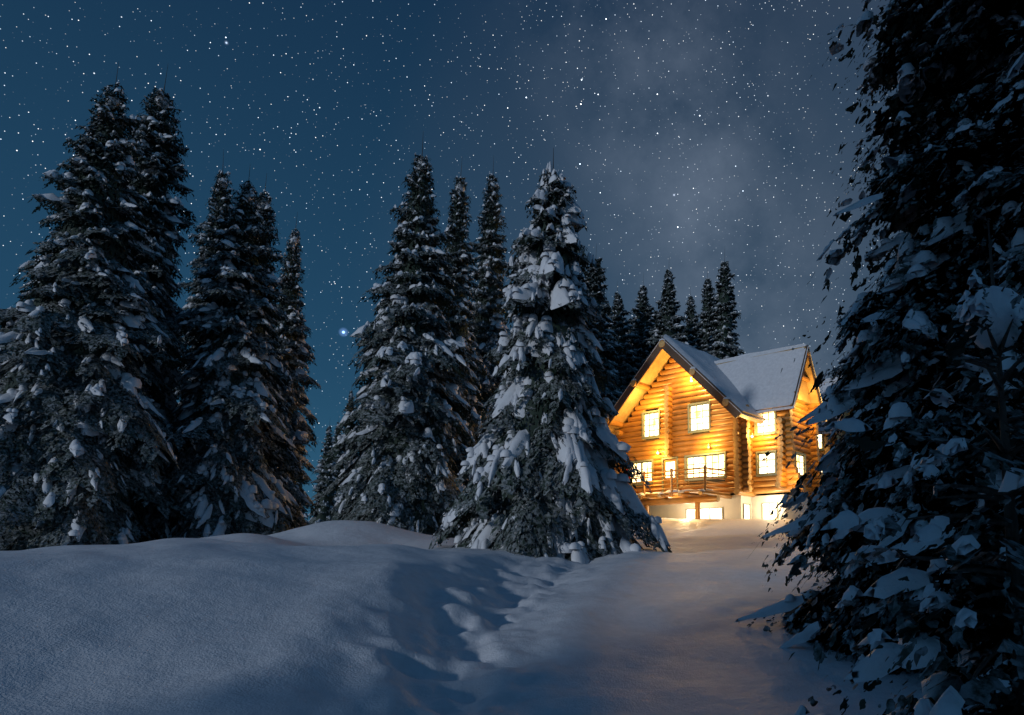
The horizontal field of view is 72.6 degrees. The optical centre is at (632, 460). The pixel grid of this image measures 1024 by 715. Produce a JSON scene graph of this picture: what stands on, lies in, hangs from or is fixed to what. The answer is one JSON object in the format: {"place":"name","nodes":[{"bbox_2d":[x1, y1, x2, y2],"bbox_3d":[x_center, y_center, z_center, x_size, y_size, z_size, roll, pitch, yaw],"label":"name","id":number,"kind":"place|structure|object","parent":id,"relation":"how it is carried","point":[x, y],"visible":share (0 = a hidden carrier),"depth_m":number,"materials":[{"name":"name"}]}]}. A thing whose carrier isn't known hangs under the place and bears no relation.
{"place":"outdoors","nodes":[
{"label":"outdoors","id":0,"kind":"place"},
{"bbox_2d":[0,0,980,520],"label":"sky","id":1,"kind":"structure","parent":0,"point":[690,136],"materials":[{"name":"blue"}]},
{"bbox_2d":[0,518,1013,714],"bbox_3d":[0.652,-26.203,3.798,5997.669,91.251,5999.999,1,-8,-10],"label":"snow ground","id":2,"kind":"structure","parent":0,"point":[342,617],"depth_m":6.25,"materials":[{"name":"white snow"}]},
{"bbox_2d":[0,63,192,550],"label":"spruce","id":3,"kind":"object","parent":2,"relation":"on","point":[81,428],"visible":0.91,"depth_m":19.76,"materials":[{"name":"green plant"}]},
{"bbox_2d":[119,67,197,537],"bbox_3d":[-18.330,-3.907,24.236,7.446,23.387,8.145,-2,-8,16],"label":"spruce","id":4,"kind":"object","parent":2,"relation":"on","point":[161,169],"visible":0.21,"depth_m":25.20,"materials":[{"name":"green plant"}]},
{"bbox_2d":[172,149,236,405],"bbox_3d":[-18.629,-3.702,30.633,6.075,21.641,6.349,-3,-9,22],"label":"spruce","id":5,"kind":"object","parent":2,"relation":"on","point":[222,195],"visible":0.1,"depth_m":30.74,"materials":[{"name":"green plant"}]},
{"bbox_2d":[132,170,301,539],"bbox_3d":[-13.516,-2.064,23.808,7.864,17.658,6.732,1,-8,-10],"label":"spruce","id":6,"kind":"object","parent":2,"relation":"on","point":[224,481],"visible":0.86,"depth_m":22.63,"materials":[{"name":"green plant"}]},
{"bbox_2d":[175,175,314,525],"bbox_3d":[-14.402,-2.613,25.557,5.166,17.250,5.654,1,-8,-10],"label":"spruce","id":7,"kind":"object","parent":2,"relation":"on","point":[265,208],"visible":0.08,"depth_m":26.00,"materials":[{"name":"green plant"}]},
{"bbox_2d":[272,212,320,528],"bbox_3d":[-17.891,-2.842,34.449,4.739,20.657,5.740,1,-8,-10],"label":"spruce","id":8,"kind":"object","parent":2,"relation":"on","point":[295,347],"visible":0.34,"depth_m":34.65,"materials":[{"name":"green plant"}]},
{"bbox_2d":[295,452,310,524],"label":"spruce","id":9,"kind":"object","parent":2,"relation":"on","point":[300,483],"visible":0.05,"depth_m":59.10,"materials":[{"name":"green plant"}]},
{"bbox_2d":[308,425,337,523],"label":"spruce","id":10,"kind":"object","parent":2,"relation":"on","point":[324,480],"visible":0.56,"depth_m":66.58,"materials":[{"name":"green plant"}]},
{"bbox_2d":[331,422,345,511],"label":"spruce","id":11,"kind":"object","parent":2,"relation":"on","point":[338,454],"visible":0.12,"depth_m":83.20,"materials":[{"name":"green plant"}]},
{"bbox_2d":[341,388,355,497],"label":"spruce","id":12,"kind":"object","parent":2,"relation":"on","point":[346,430],"visible":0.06,"depth_m":89.10,"materials":[{"name":"green plant"}]},
{"bbox_2d":[309,142,475,537],"bbox_3d":[-7.720,-2.791,23.262,6.169,18.518,5.180,6,-10,-36],"label":"spruce","id":13,"kind":"object","parent":2,"relation":"on","point":[403,436],"visible":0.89,"depth_m":22.33,"materials":[{"name":"green plant"}]},
{"bbox_2d":[435,164,489,517],"bbox_3d":[-8.482,-4.371,30.993,6.338,20.141,5.068,-2,-8,14],"label":"spruce","id":14,"kind":"object","parent":2,"relation":"on","point":[458,257],"visible":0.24,"depth_m":31.19,"materials":[{"name":"green plant"}]},
{"bbox_2d":[467,159,510,441],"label":"spruce","id":15,"kind":"object","parent":2,"relation":"on","point":[489,248],"visible":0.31,"depth_m":34.29,"materials":[{"name":"green plant"}]},
{"bbox_2d":[429,148,671,563],"bbox_3d":[-1.960,-0.905,15.757,6.055,13.534,5.650,1,-8,-10],"label":"spruce","id":16,"kind":"object","parent":2,"relation":"on","point":[545,480],"visible":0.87,"depth_m":14.77,"materials":[{"name":"green plant"}]},
{"bbox_2d":[583,245,625,461],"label":"spruce","id":17,"kind":"object","parent":2,"relation":"on","point":[611,392],"visible":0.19,"depth_m":51.47,"materials":[{"name":"green plant"}]},
{"bbox_2d":[605,290,612,328],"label":"spruce","id":18,"kind":"object","parent":2,"relation":"on","point":[608,313],"visible":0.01,"depth_m":60.06,"materials":[{"name":"green plant"}]},
{"bbox_2d":[608,288,642,391],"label":"spruce","id":19,"kind":"object","parent":2,"relation":"on","point":[630,358],"visible":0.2,"depth_m":55.47,"materials":[{"name":"green plant"}]},
{"bbox_2d":[628,285,655,374],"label":"spruce","id":20,"kind":"object","parent":2,"relation":"on","point":[643,324],"visible":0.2,"depth_m":58.53,"materials":[{"name":"green plant"}]},
{"bbox_2d":[640,269,688,364],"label":"spruce","id":21,"kind":"object","parent":2,"relation":"on","point":[669,320],"visible":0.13,"depth_m":54.72,"materials":[{"name":"green plant"}]},
{"bbox_2d":[682,293,701,349],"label":"spruce","id":22,"kind":"object","parent":2,"relation":"on","point":[690,333],"visible":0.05,"depth_m":64.84,"materials":[{"name":"green plant"}]},
{"bbox_2d":[692,274,715,351],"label":"spruce","id":23,"kind":"object","parent":2,"relation":"on","point":[704,337],"visible":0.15,"depth_m":61.64,"materials":[{"name":"green plant"}]},
{"bbox_2d":[707,259,744,358],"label":"spruce","id":24,"kind":"object","parent":2,"relation":"on","point":[723,340],"visible":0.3,"depth_m":57.38,"materials":[{"name":"green plant"}]},
{"bbox_2d":[606,334,856,518],"bbox_3d":[6.563,-0.645,44.013,12.771,12.723,16.476,-6,-10,38],"label":"log cabin","id":25,"kind":"object","parent":2,"relation":"on","point":[697,430],"visible":0.72,"depth_m":39.38,"materials":[{"name":"brown wood"}]},
{"bbox_2d":[735,0,1023,709],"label":"spruce","id":26,"kind":"object","parent":2,"relation":"on","point":[978,148],"visible":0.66,"depth_m":7.22,"materials":[{"name":"green plant"}]},
{"bbox_2d":[766,220,1023,714],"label":"fir tree","id":27,"kind":"object","parent":2,"relation":"on","point":[990,320],"visible":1,"depth_m":3.11,"materials":[{"name":"green plant"}]}
]}

